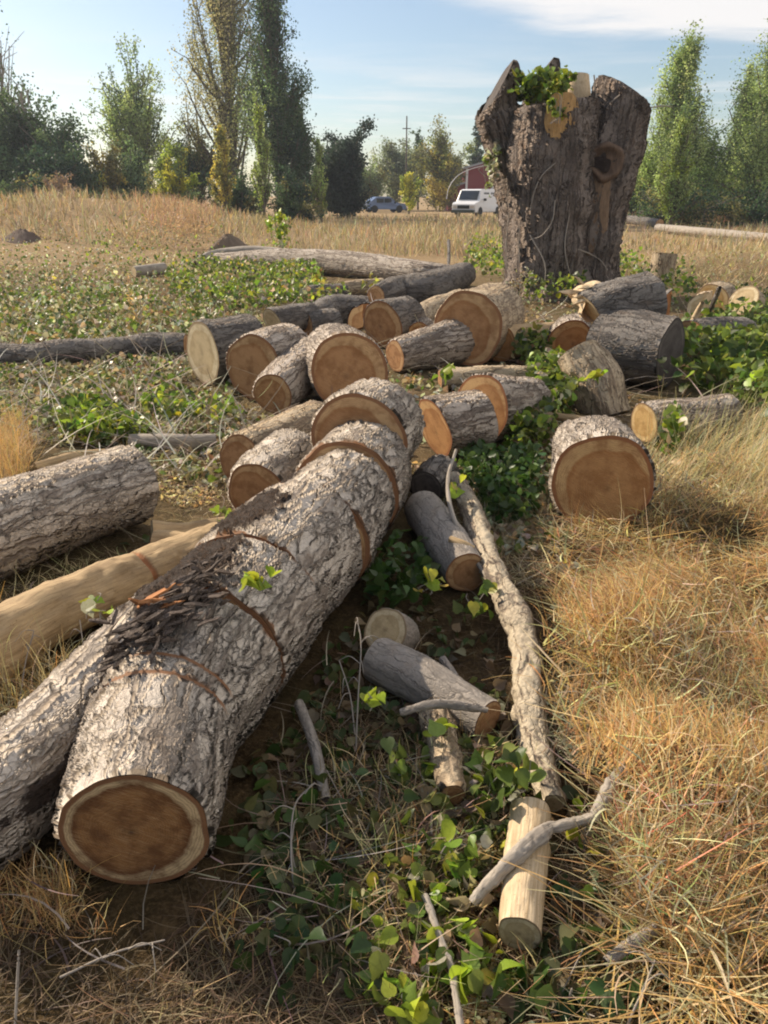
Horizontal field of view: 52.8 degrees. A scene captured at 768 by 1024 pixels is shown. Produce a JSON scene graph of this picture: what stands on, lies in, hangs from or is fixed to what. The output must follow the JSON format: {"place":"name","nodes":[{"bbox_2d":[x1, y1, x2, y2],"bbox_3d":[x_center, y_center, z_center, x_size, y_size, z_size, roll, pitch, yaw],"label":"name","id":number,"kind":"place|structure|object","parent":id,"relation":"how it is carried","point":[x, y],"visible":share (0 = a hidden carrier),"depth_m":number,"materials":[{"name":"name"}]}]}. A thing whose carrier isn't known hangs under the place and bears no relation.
{"place":"outdoors","nodes":[
{"label":"outdoors","id":0,"kind":"place"},
{"bbox_2d":[0,196,767,1023],"bbox_3d":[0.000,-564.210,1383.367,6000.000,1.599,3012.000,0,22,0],"label":"ground","id":1,"kind":"structure","parent":0,"point":[156,908],"depth_m":2.77,"materials":[{"name":"brown soil"}]},
{"bbox_2d":[0,168,68,201],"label":"hedge bush","id":2,"kind":"object","parent":1,"relation":"on","point":[16,184],"visible":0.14,"depth_m":41.10,"materials":[{"name":"green plant"}]},
{"bbox_2d":[0,79,90,188],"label":"broadleaf tree","id":3,"kind":"object","parent":1,"relation":"on","point":[14,121],"visible":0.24,"depth_m":44.27,"materials":[{"name":"green plant"}]},
{"bbox_2d":[0,63,109,182],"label":"broadleaf tree","id":4,"kind":"object","parent":1,"relation":"on","point":[47,115],"visible":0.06,"depth_m":45.63,"materials":[{"name":"green plant"}]},
{"bbox_2d":[4,140,107,198],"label":"broadleaf tree","id":5,"kind":"object","parent":1,"relation":"on","point":[87,181],"visible":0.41,"depth_m":42.23,"materials":[{"name":"green plant"}]},
{"bbox_2d":[22,116,92,176],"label":"broadleaf tree","id":6,"kind":"object","parent":1,"relation":"on","point":[45,137],"visible":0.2,"depth_m":43.09,"materials":[{"name":"green plant"}]},
{"bbox_2d":[33,449,104,469],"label":"branch","id":7,"kind":"object","parent":1,"relation":"on","point":[50,461],"visible":0.39,"depth_m":4.60,"materials":[{"name":"beige wood"}]},
{"bbox_2d":[0,444,159,580],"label":"log","id":8,"kind":"object","parent":1,"relation":"on","point":[47,513],"visible":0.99,"depth_m":3.41,"materials":[{"name":"grey wood"}]},
{"bbox_2d":[0,332,186,365],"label":"log","id":9,"kind":"object","parent":1,"relation":"on","point":[81,348],"visible":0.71,"depth_m":7.51,"materials":[{"name":"grey wood"}]},
{"bbox_2d":[81,139,130,198],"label":"broadleaf tree","id":10,"kind":"object","parent":1,"relation":"on","point":[110,163],"visible":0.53,"depth_m":45.29,"materials":[{"name":"green plant"}]},
{"bbox_2d":[0,522,216,686],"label":"log","id":11,"kind":"object","parent":1,"relation":"on","point":[115,581],"visible":0.71,"depth_m":2.73,"materials":[{"name":"beige wood"}]},
{"bbox_2d":[79,29,185,193],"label":"poplar tree","id":12,"kind":"object","parent":1,"relation":"on","point":[136,118],"visible":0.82,"depth_m":50.94,"materials":[{"name":"green plant"}]},
{"bbox_2d":[112,134,158,200],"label":"broadleaf tree","id":13,"kind":"object","parent":1,"relation":"on","point":[132,175],"visible":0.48,"depth_m":47.00,"materials":[{"name":"green plant"}]},
{"bbox_2d":[0,567,282,884],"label":"log","id":14,"kind":"object","parent":1,"relation":"on","point":[126,716],"visible":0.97,"depth_m":1.87,"materials":[{"name":"grey wood"}]},
{"bbox_2d":[136,136,203,202],"bbox_3d":[-11.062,-17.275,40.569,2.858,4.489,2.832,12,25,27],"label":"broadleaf tree","id":15,"kind":"object","parent":1,"relation":"on","point":[170,176],"visible":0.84,"depth_m":39.94,"materials":[{"name":"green plant"}]},
{"bbox_2d":[128,433,216,450],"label":"branch","id":16,"kind":"object","parent":1,"relation":"on","point":[189,440],"visible":0.73,"depth_m":4.87,"materials":[{"name":"grey wood"}]},
{"bbox_2d":[114,194,232,249],"bbox_3d":[-5.595,-7.662,20.586,3.000,1.471,2.229,0,22,0],"label":"dry plant","id":17,"kind":"object","parent":1,"relation":"on","point":[178,227],"visible":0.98,"depth_m":20.64,"materials":[{"name":"beige plant"}]},
{"bbox_2d":[150,517,224,542],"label":"log","id":18,"kind":"object","parent":1,"relation":"on","point":[160,530],"visible":0.35,"depth_m":3.50,"materials":[{"name":"beige wood"}]},
{"bbox_2d":[171,120,217,207],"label":"broadleaf tree","id":19,"kind":"object","parent":1,"relation":"on","point":[191,164],"visible":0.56,"depth_m":52.53,"materials":[{"name":"green plant"}]},
{"bbox_2d":[157,0,265,187],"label":"poplar tree","id":20,"kind":"object","parent":1,"relation":"on","point":[224,16],"visible":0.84,"depth_m":50.08,"materials":[{"name":"green plant"}]},
{"bbox_2d":[206,123,236,212],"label":"broadleaf tree","id":21,"kind":"object","parent":1,"relation":"on","point":[222,172],"visible":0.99,"depth_m":40.09,"materials":[{"name":"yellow plant"}]},
{"bbox_2d":[187,313,262,385],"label":"log round","id":22,"kind":"object","parent":1,"relation":"on","point":[209,341],"visible":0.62,"depth_m":6.50,"materials":[{"name":"grey plant"}]},
{"bbox_2d":[158,532,322,702],"bbox_3d":[-0.498,0.363,2.402,0.475,0.525,0.476,6,23,14],"label":"log round","id":23,"kind":"object","parent":1,"relation":"on","point":[287,605],"visible":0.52,"depth_m":2.35,"materials":[{"name":"grey wood"}]},
{"bbox_2d":[239,565,281,591],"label":"leaf sprig","id":24,"kind":"object","parent":23,"relation":"on","point":[250,578],"visible":1,"depth_m":2.14,"materials":[{"name":"plant"}]},
{"bbox_2d":[201,167,280,216],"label":"hedge bush","id":25,"kind":"object","parent":1,"relation":"on","point":[243,198],"visible":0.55,"depth_m":42.17,"materials":[{"name":"green plant"}]},
{"bbox_2d":[250,94,274,217],"bbox_3d":[-6.472,-18.123,40.099,1.202,6.340,1.331,16,27,34],"label":"poplar tree","id":26,"kind":"object","parent":1,"relation":"on","point":[260,174],"visible":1,"depth_m":39.97,"materials":[{"name":"green plant"}]},
{"bbox_2d":[225,322,307,400],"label":"log round","id":27,"kind":"object","parent":1,"relation":"on","point":[256,352],"visible":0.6,"depth_m":6.06,"materials":[{"name":"brown plant"}]},
{"bbox_2d":[226,428,311,509],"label":"log round","id":28,"kind":"object","parent":1,"relation":"on","point":[280,454],"visible":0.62,"depth_m":3.84,"materials":[{"name":"grey wood"}]},
{"bbox_2d":[219,399,322,477],"bbox_3d":[-0.617,-0.433,4.646,0.295,0.290,0.867,10,24,24],"label":"log","id":29,"kind":"object","parent":1,"relation":"on","point":[237,444],"visible":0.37,"depth_m":4.37,"materials":[{"name":"beige wood"}]},
{"bbox_2d":[180,479,362,655],"bbox_3d":[-0.427,0.236,2.710,0.479,0.508,0.751,7,23,16],"label":"log round","id":30,"kind":"object","parent":1,"relation":"on","point":[311,527],"visible":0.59,"depth_m":2.70,"materials":[{"name":"grey wood"}]},
{"bbox_2d":[232,0,318,198],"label":"poplar tree","id":31,"kind":"object","parent":1,"relation":"on","point":[282,112],"visible":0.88,"depth_m":45.23,"materials":[{"name":"green plant"}]},
{"bbox_2d":[271,164,326,222],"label":"hedge bush","id":32,"kind":"object","parent":1,"relation":"on","point":[294,194],"visible":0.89,"depth_m":42.13,"materials":[{"name":"green plant"}]},
{"bbox_2d":[291,100,315,207],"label":"poplar tree","id":33,"kind":"object","parent":1,"relation":"on","point":[310,160],"visible":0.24,"depth_m":49.01,"materials":[{"name":"green plant"}]},
{"bbox_2d":[233,898,378,1009],"bbox_3d":[-0.164,0.885,1.625,0.304,0.182,0.252,0,22,0],"label":"leaf sprig","id":34,"kind":"object","parent":1,"relation":"on","point":[309,965],"visible":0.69,"depth_m":1.60,"materials":[{"name":"plant"}]},
{"bbox_2d":[294,699,330,802],"bbox_3d":[-0.201,0.669,2.201,0.038,0.077,0.375,-6,23,-15],"label":"stick","id":35,"kind":"object","parent":1,"relation":"on","point":[311,736],"visible":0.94,"depth_m":2.20,"materials":[{"name":"grey wood"}]},
{"bbox_2d":[309,133,328,222],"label":"poplar tree","id":36,"kind":"object","parent":1,"relation":"on","point":[319,188],"visible":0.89,"depth_m":45.76,"materials":[{"name":"green plant"}]},
{"bbox_2d":[303,308,342,335],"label":"log round","id":37,"kind":"object","parent":1,"relation":"on","point":[322,316],"visible":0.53,"depth_m":8.64,"materials":[{"name":"grey wood"}]},
{"bbox_2d":[263,302,318,329],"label":"log","id":38,"kind":"object","parent":37,"relation":"on","point":[295,314],"visible":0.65,"depth_m":8.43,"materials":[{"name":"grey wood"}]},
{"bbox_2d":[211,248,448,278],"bbox_3d":[-1.304,-5.127,15.891,6.574,0.487,0.678,18,28,37],"label":"log","id":39,"kind":"object","parent":1,"relation":"on","point":[345,263],"visible":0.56,"depth_m":15.28,"materials":[{"name":"wood"}]},
{"bbox_2d":[281,448,395,587],"bbox_3d":[-0.221,0.030,3.281,0.474,0.484,0.519,6,23,14],"label":"log round","id":40,"kind":"object","parent":1,"relation":"on","point":[359,484],"visible":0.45,"depth_m":3.15,"materials":[{"name":"grey wood"}]},
{"bbox_2d":[313,294,368,322],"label":"log","id":41,"kind":"object","parent":1,"relation":"on","point":[343,304],"visible":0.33,"depth_m":9.77,"materials":[{"name":"grey wood"}]},
{"bbox_2d":[310,114,377,218],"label":"broadleaf tree","id":42,"kind":"object","parent":1,"relation":"on","point":[344,162],"visible":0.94,"depth_m":54.00,"materials":[{"name":"green plant"}]},
{"bbox_2d":[294,419,411,530],"bbox_3d":[-0.134,-0.161,3.706,0.492,0.487,0.429,4,23,10],"label":"log round","id":43,"kind":"object","parent":1,"relation":"on","point":[386,445],"visible":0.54,"depth_m":3.51,"materials":[{"name":"grey plant"}]},
{"bbox_2d":[309,377,425,475],"bbox_3d":[-0.077,-0.423,4.078,0.498,0.511,0.495,5,23,12],"label":"log round","id":44,"kind":"object","parent":1,"relation":"on","point":[396,408],"visible":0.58,"depth_m":3.85,"materials":[{"name":"grey wood"}]},
{"bbox_2d":[313,764,430,833],"bbox_3d":[-0.030,0.746,2.050,0.319,0.195,0.241,0,22,0],"label":"leaf sprig","id":45,"kind":"object","parent":1,"relation":"on","point":[410,795],"visible":0.57,"depth_m":2.02,"materials":[{"name":"plant"}]},
{"bbox_2d":[355,153,390,200],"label":"broadleaf tree","id":46,"kind":"object","parent":1,"relation":"on","point":[374,179],"visible":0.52,"depth_m":83.39,"materials":[{"name":"green plant"}]},
{"bbox_2d":[0,194,766,1023],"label":"twig litter","id":47,"kind":"object","parent":1,"relation":"on","point":[156,430],"visible":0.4,"depth_m":4.67,"materials":[{"name":"wood"}]},
{"bbox_2d":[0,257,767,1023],"bbox_3d":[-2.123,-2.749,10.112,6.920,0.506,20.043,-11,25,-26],"label":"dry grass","id":48,"kind":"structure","parent":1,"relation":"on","point":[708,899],"depth_m":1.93,"materials":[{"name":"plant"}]},
{"bbox_2d":[0,207,767,1018],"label":"ground ivy","id":49,"kind":"object","parent":1,"relation":"on","point":[740,351],"visible":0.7,"depth_m":5.83,"materials":[{"name":"green plant"}]},
{"bbox_2d":[0,195,767,1023],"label":"leaf litter","id":50,"kind":"object","parent":1,"relation":"on","point":[478,979],"visible":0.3,"depth_m":2.02,"materials":[{"name":"green plant"}]},
{"bbox_2d":[603,923,659,967],"bbox_3d":[0.513,0.899,1.607,0.140,0.041,0.023,-11,25,-26],"label":"stick","id":51,"kind":"object","parent":50,"relation":"on","point":[617,956],"visible":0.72,"depth_m":1.59,"materials":[{"name":"wood"}]},
{"bbox_2d":[0,182,767,316],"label":"field weeds","id":52,"kind":"object","parent":1,"relation":"on","point":[158,203],"visible":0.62,"depth_m":24.87,"materials":[{"name":"plant"}]},
{"bbox_2d":[366,197,406,212],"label":"parked car","id":53,"kind":"object","parent":1,"relation":"on","point":[391,204],"visible":0.82,"depth_m":75.43,"materials":[{"name":"blue paint"}]},
{"bbox_2d":[364,608,419,647],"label":"log round","id":54,"kind":"object","parent":1,"relation":"on","point":[396,625],"visible":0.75,"depth_m":2.63,"materials":[{"name":"beige wood"}]},
{"bbox_2d":[363,295,425,347],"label":"log round","id":55,"kind":"object","parent":1,"relation":"on","point":[386,319],"visible":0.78,"depth_m":8.13,"materials":[{"name":"brown wood"}]},
{"bbox_2d":[369,135,420,202],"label":"broadleaf tree","id":56,"kind":"object","parent":1,"relation":"on","point":[394,162],"visible":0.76,"depth_m":86.17,"materials":[{"name":"green plant"}]},
{"bbox_2d":[378,737,412,788],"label":"leaf sprig","id":57,"kind":"object","parent":1,"relation":"on","point":[398,771],"visible":0.94,"depth_m":2.06,"materials":[{"name":"plant"}]},
{"bbox_2d":[138,302,678,1023],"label":"sawdust","id":58,"kind":"object","parent":1,"relation":"on","point":[498,1016],"visible":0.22,"depth_m":2.01,"materials":[{"name":"beige wood"}]},
{"bbox_2d":[398,171,423,213],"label":"broadleaf tree","id":59,"kind":"object","parent":1,"relation":"on","point":[409,190],"visible":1,"depth_m":69.92,"materials":[{"name":"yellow plant"}]},
{"bbox_2d":[367,262,475,302],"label":"log","id":60,"kind":"object","parent":1,"relation":"on","point":[420,287],"visible":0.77,"depth_m":11.44,"materials":[{"name":"grey wood"}]},
{"bbox_2d":[363,638,500,737],"bbox_3d":[0.150,0.544,2.434,0.457,0.157,0.152,18,29,38],"label":"log","id":61,"kind":"object","parent":1,"relation":"on","point":[406,673],"visible":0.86,"depth_m":2.39,"materials":[{"name":"grey wood"}]},
{"bbox_2d":[399,698,487,715],"bbox_3d":[0.172,0.560,2.231,0.257,0.037,0.038,-1,22,-3],"label":"stick","id":62,"kind":"object","parent":61,"relation":"on","point":[440,703],"visible":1,"depth_m":2.22,"materials":[{"name":"grey wood"}]},
{"bbox_2d":[409,454,459,499],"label":"log round","id":63,"kind":"object","parent":1,"relation":"on","point":[430,474],"visible":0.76,"depth_m":4.05,"materials":[{"name":"grey wood"}]},
{"bbox_2d":[420,289,460,320],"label":"log","id":64,"kind":"object","parent":1,"relation":"on","point":[431,306],"visible":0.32,"depth_m":9.63,"materials":[{"name":"beige wood"}]},
{"bbox_2d":[386,319,498,372],"bbox_3d":[0.573,-1.605,7.325,1.167,0.448,0.426,-17,28,-35],"label":"log","id":65,"kind":"object","parent":1,"relation":"on","point":[448,341],"visible":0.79,"depth_m":7.09,"materials":[{"name":"grey wood"}]},
{"bbox_2d":[418,697,466,804],"bbox_3d":[0.170,0.671,2.201,0.090,0.094,0.355,-2,22,-6],"label":"branch","id":66,"kind":"object","parent":1,"relation":"on","point":[445,759],"visible":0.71,"depth_m":2.12,"materials":[{"name":"beige wood"}]},
{"bbox_2d":[421,893,463,1023],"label":"stick","id":67,"kind":"object","parent":1,"relation":"on","point":[458,1010],"visible":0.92,"depth_m":1.59,"materials":[{"name":"grey wood"}]},
{"bbox_2d":[404,491,482,590],"bbox_3d":[0.258,0.112,3.443,0.192,0.197,0.699,-4,23,-11],"label":"log","id":68,"kind":"object","parent":1,"relation":"on","point":[427,513],"visible":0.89,"depth_m":3.26,"materials":[{"name":"grey wood"}]},
{"bbox_2d":[406,114,480,211],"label":"broadleaf tree","id":69,"kind":"object","parent":1,"relation":"on","point":[440,164],"visible":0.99,"depth_m":79.93,"materials":[{"name":"green plant"}]},
{"bbox_2d":[426,818,483,882],"bbox_3d":[0.183,0.823,1.840,0.167,0.146,0.124,0,22,0],"label":"leaf sprig","id":70,"kind":"object","parent":1,"relation":"on","point":[448,828],"visible":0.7,"depth_m":1.84,"materials":[{"name":"plant"}]},
{"bbox_2d":[419,389,498,457],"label":"log round","id":71,"kind":"object","parent":1,"relation":"on","point":[457,420],"visible":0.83,"depth_m":4.64,"materials":[{"name":"grey wood"}]},
{"bbox_2d":[444,162,492,210],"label":"barn","id":72,"kind":"structure","parent":1,"relation":"on","point":[475,178],"depth_m":80.86,"materials":[{"name":"red paint"}]},
{"bbox_2d":[451,189,498,215],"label":"parked van","id":73,"kind":"object","parent":1,"relation":"on","point":[473,201],"visible":0.81,"depth_m":59.82,"materials":[{"name":"white paint"}]},
{"bbox_2d":[453,577,497,619],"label":"leaf sprig","id":74,"kind":"object","parent":1,"relation":"on","point":[475,608],"visible":1,"depth_m":2.84,"materials":[{"name":"plant"}]},
{"bbox_2d":[433,282,525,366],"bbox_3d":[0.982,-1.911,7.750,0.654,0.710,1.163,8,24,19],"label":"log round","id":75,"kind":"object","parent":1,"relation":"on","point":[487,314],"visible":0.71,"depth_m":7.23,"materials":[{"name":"beige wood"}]},
{"bbox_2d":[438,365,527,388],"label":"log","id":76,"kind":"object","parent":1,"relation":"on","point":[463,373],"visible":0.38,"depth_m":6.49,"materials":[{"name":"grey wood"}]},
{"bbox_2d":[458,372,550,441],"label":"log round","id":77,"kind":"object","parent":1,"relation":"on","point":[509,396],"visible":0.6,"depth_m":5.00,"materials":[{"name":"grey wood"}]},
{"bbox_2d":[469,742,546,811],"bbox_3d":[0.327,0.690,1.978,0.222,0.182,0.148,-19,29,-39],"label":"leaf sprig","id":78,"kind":"object","parent":1,"relation":"on","point":[497,778],"visible":0.98,"depth_m":1.98,"materials":[{"name":"plant"}]},
{"bbox_2d":[450,471,567,812],"bbox_3d":[0.440,0.282,3.024,0.161,0.193,2.240,-1,22,-1],"label":"branch","id":79,"kind":"object","parent":1,"relation":"on","point":[513,613],"visible":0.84,"depth_m":2.55,"materials":[{"name":"grey wood"}]},
{"bbox_2d":[492,322,553,361],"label":"log","id":80,"kind":"object","parent":1,"relation":"on","point":[505,352],"visible":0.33,"depth_m":7.50,"materials":[{"name":"beige wood"}]},
{"bbox_2d":[498,796,550,950],"bbox_3d":[0.331,0.828,1.804,0.110,0.107,0.362,5,23,13],"label":"log","id":81,"kind":"object","parent":1,"relation":"on","point":[518,883],"visible":0.78,"depth_m":1.71,"materials":[{"name":"brown wood"}]},
{"bbox_2d":[469,766,623,905],"bbox_3d":[0.414,0.766,1.828,0.519,0.137,0.076,-16,27,-33],"label":"stick","id":82,"kind":"object","parent":81,"relation":"on","point":[522,850],"visible":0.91,"depth_m":1.77,"materials":[{"name":"grey wood"}]},
{"bbox_2d":[546,313,590,350],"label":"log round","id":83,"kind":"object","parent":1,"relation":"on","point":[569,331],"visible":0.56,"depth_m":7.41,"materials":[{"name":"brown wood"}]},
{"bbox_2d":[475,57,672,302],"bbox_3d":[2.875,-4.984,12.037,2.125,3.786,2.359,-18,28,-36],"label":"tree stump","id":84,"kind":"object","parent":1,"relation":"on","point":[564,189],"visible":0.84,"depth_m":11.52,"materials":[{"name":"brown wood"}]},
{"bbox_2d":[478,138,501,197],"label":"ivy","id":85,"kind":"object","parent":84,"relation":"attached to","point":[492,167],"visible":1,"depth_m":11.77,"materials":[{"name":"green plant"}]},
{"bbox_2d":[507,65,578,105],"bbox_3d":[2.268,-6.253,11.447,1.056,0.629,0.930,-18,28,-36],"label":"ivy","id":86,"kind":"object","parent":84,"relation":"attached to","point":[546,74],"visible":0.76,"depth_m":11.28,"materials":[{"name":"green plant"}]},
{"bbox_2d":[543,80,567,123],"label":"ivy","id":87,"kind":"object","parent":84,"relation":"attached to","point":[559,89],"visible":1,"depth_m":10.76,"materials":[{"name":"green plant"}]},
{"bbox_2d":[524,926,630,1023],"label":"leaf sprig","id":88,"kind":"object","parent":1,"relation":"on","point":[540,990],"visible":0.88,"depth_m":1.51,"materials":[{"name":"plant"}]},
{"bbox_2d":[557,340,630,415],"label":"log","id":89,"kind":"object","parent":1,"relation":"on","point":[590,354],"visible":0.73,"depth_m":5.70,"materials":[{"name":"beige wood"}]},
{"bbox_2d":[548,415,656,531],"bbox_3d":[1.079,-0.219,3.906,0.475,0.480,0.472,3,22,8],"label":"log round","id":90,"kind":"object","parent":1,"relation":"on","point":[595,459],"visible":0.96,"depth_m":3.70,"materials":[{"name":"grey wood"}]},
{"bbox_2d":[585,308,684,387],"bbox_3d":[2.134,-1.389,6.580,0.623,0.612,0.623,18,28,37],"label":"log round","id":91,"kind":"object","parent":1,"relation":"on","point":[636,343],"visible":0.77,"depth_m":6.35,"materials":[{"name":"grey wood"}]},
{"bbox_2d":[559,271,667,323],"bbox_3d":[1.996,-1.879,6.861,0.927,0.464,0.569,0,22,0],"label":"log","id":92,"kind":"object","parent":91,"relation":"on","point":[594,300],"visible":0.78,"depth_m":6.66,"materials":[{"name":"grey wood"}]},
{"bbox_2d":[649,252,677,283],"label":"log round","id":93,"kind":"object","parent":1,"relation":"on","point":[662,263],"visible":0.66,"depth_m":13.63,"materials":[{"name":"beige wood"}]},
{"bbox_2d":[653,113,697,224],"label":"poplar tree","id":94,"kind":"object","parent":1,"relation":"on","point":[676,173],"visible":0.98,"depth_m":40.04,"materials":[{"name":"green plant"}]},
{"bbox_2d":[631,19,727,221],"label":"poplar tree","id":95,"kind":"object","parent":1,"relation":"on","point":[683,69],"visible":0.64,"depth_m":44.15,"materials":[{"name":"green plant"}]},
{"bbox_2d":[631,393,742,443],"bbox_3d":[2.046,-0.637,5.202,0.757,0.255,0.255,-9,24,-22],"label":"log","id":96,"kind":"object","parent":1,"relation":"on","point":[640,420],"visible":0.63,"depth_m":5.12,"materials":[{"name":"grey wood"}]},
{"bbox_2d":[628,176,757,226],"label":"hedge bush","id":97,"kind":"object","parent":1,"relation":"on","point":[699,207],"visible":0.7,"depth_m":41.76,"materials":[{"name":"green plant"}]},
{"bbox_2d":[654,224,767,240],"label":"log","id":98,"kind":"object","parent":1,"relation":"on","point":[682,229],"visible":0.78,"depth_m":30.70,"materials":[{"name":"grey wood"}]},
{"bbox_2d":[698,281,735,315],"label":"log round","id":99,"kind":"object","parent":1,"relation":"on","point":[728,289],"visible":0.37,"depth_m":10.20,"materials":[{"name":"beige wood"}]},
{"bbox_2d":[682,316,757,359],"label":"log","id":100,"kind":"object","parent":1,"relation":"on","point":[722,320],"visible":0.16,"depth_m":7.67,"materials":[{"name":"grey wood"}]},
{"bbox_2d":[699,18,767,222],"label":"poplar tree","id":101,"kind":"object","parent":1,"relation":"on","point":[756,147],"visible":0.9,"depth_m":44.49,"materials":[{"name":"green plant"}]},
{"bbox_2d":[724,58,758,217],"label":"poplar tree","id":102,"kind":"object","parent":1,"relation":"on","point":[728,141],"visible":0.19,"depth_m":49.82,"materials":[{"name":"green plant"}]},
{"bbox_2d":[716,181,767,225],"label":"hedge bush","id":103,"kind":"object","parent":1,"relation":"on","point":[757,209],"visible":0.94,"depth_m":42.28,"materials":[{"name":"green plant"}]},
{"bbox_2d":[728,285,765,316],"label":"log round","id":104,"kind":"object","parent":1,"relation":"on","point":[753,293],"visible":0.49,"depth_m":9.70,"materials":[{"name":"beige wood"}]},
{"bbox_2d":[0,0,767,195],"label":"sky","id":105,"kind":"structure","parent":0,"point":[391,60],"materials":[{"name":"blue"}]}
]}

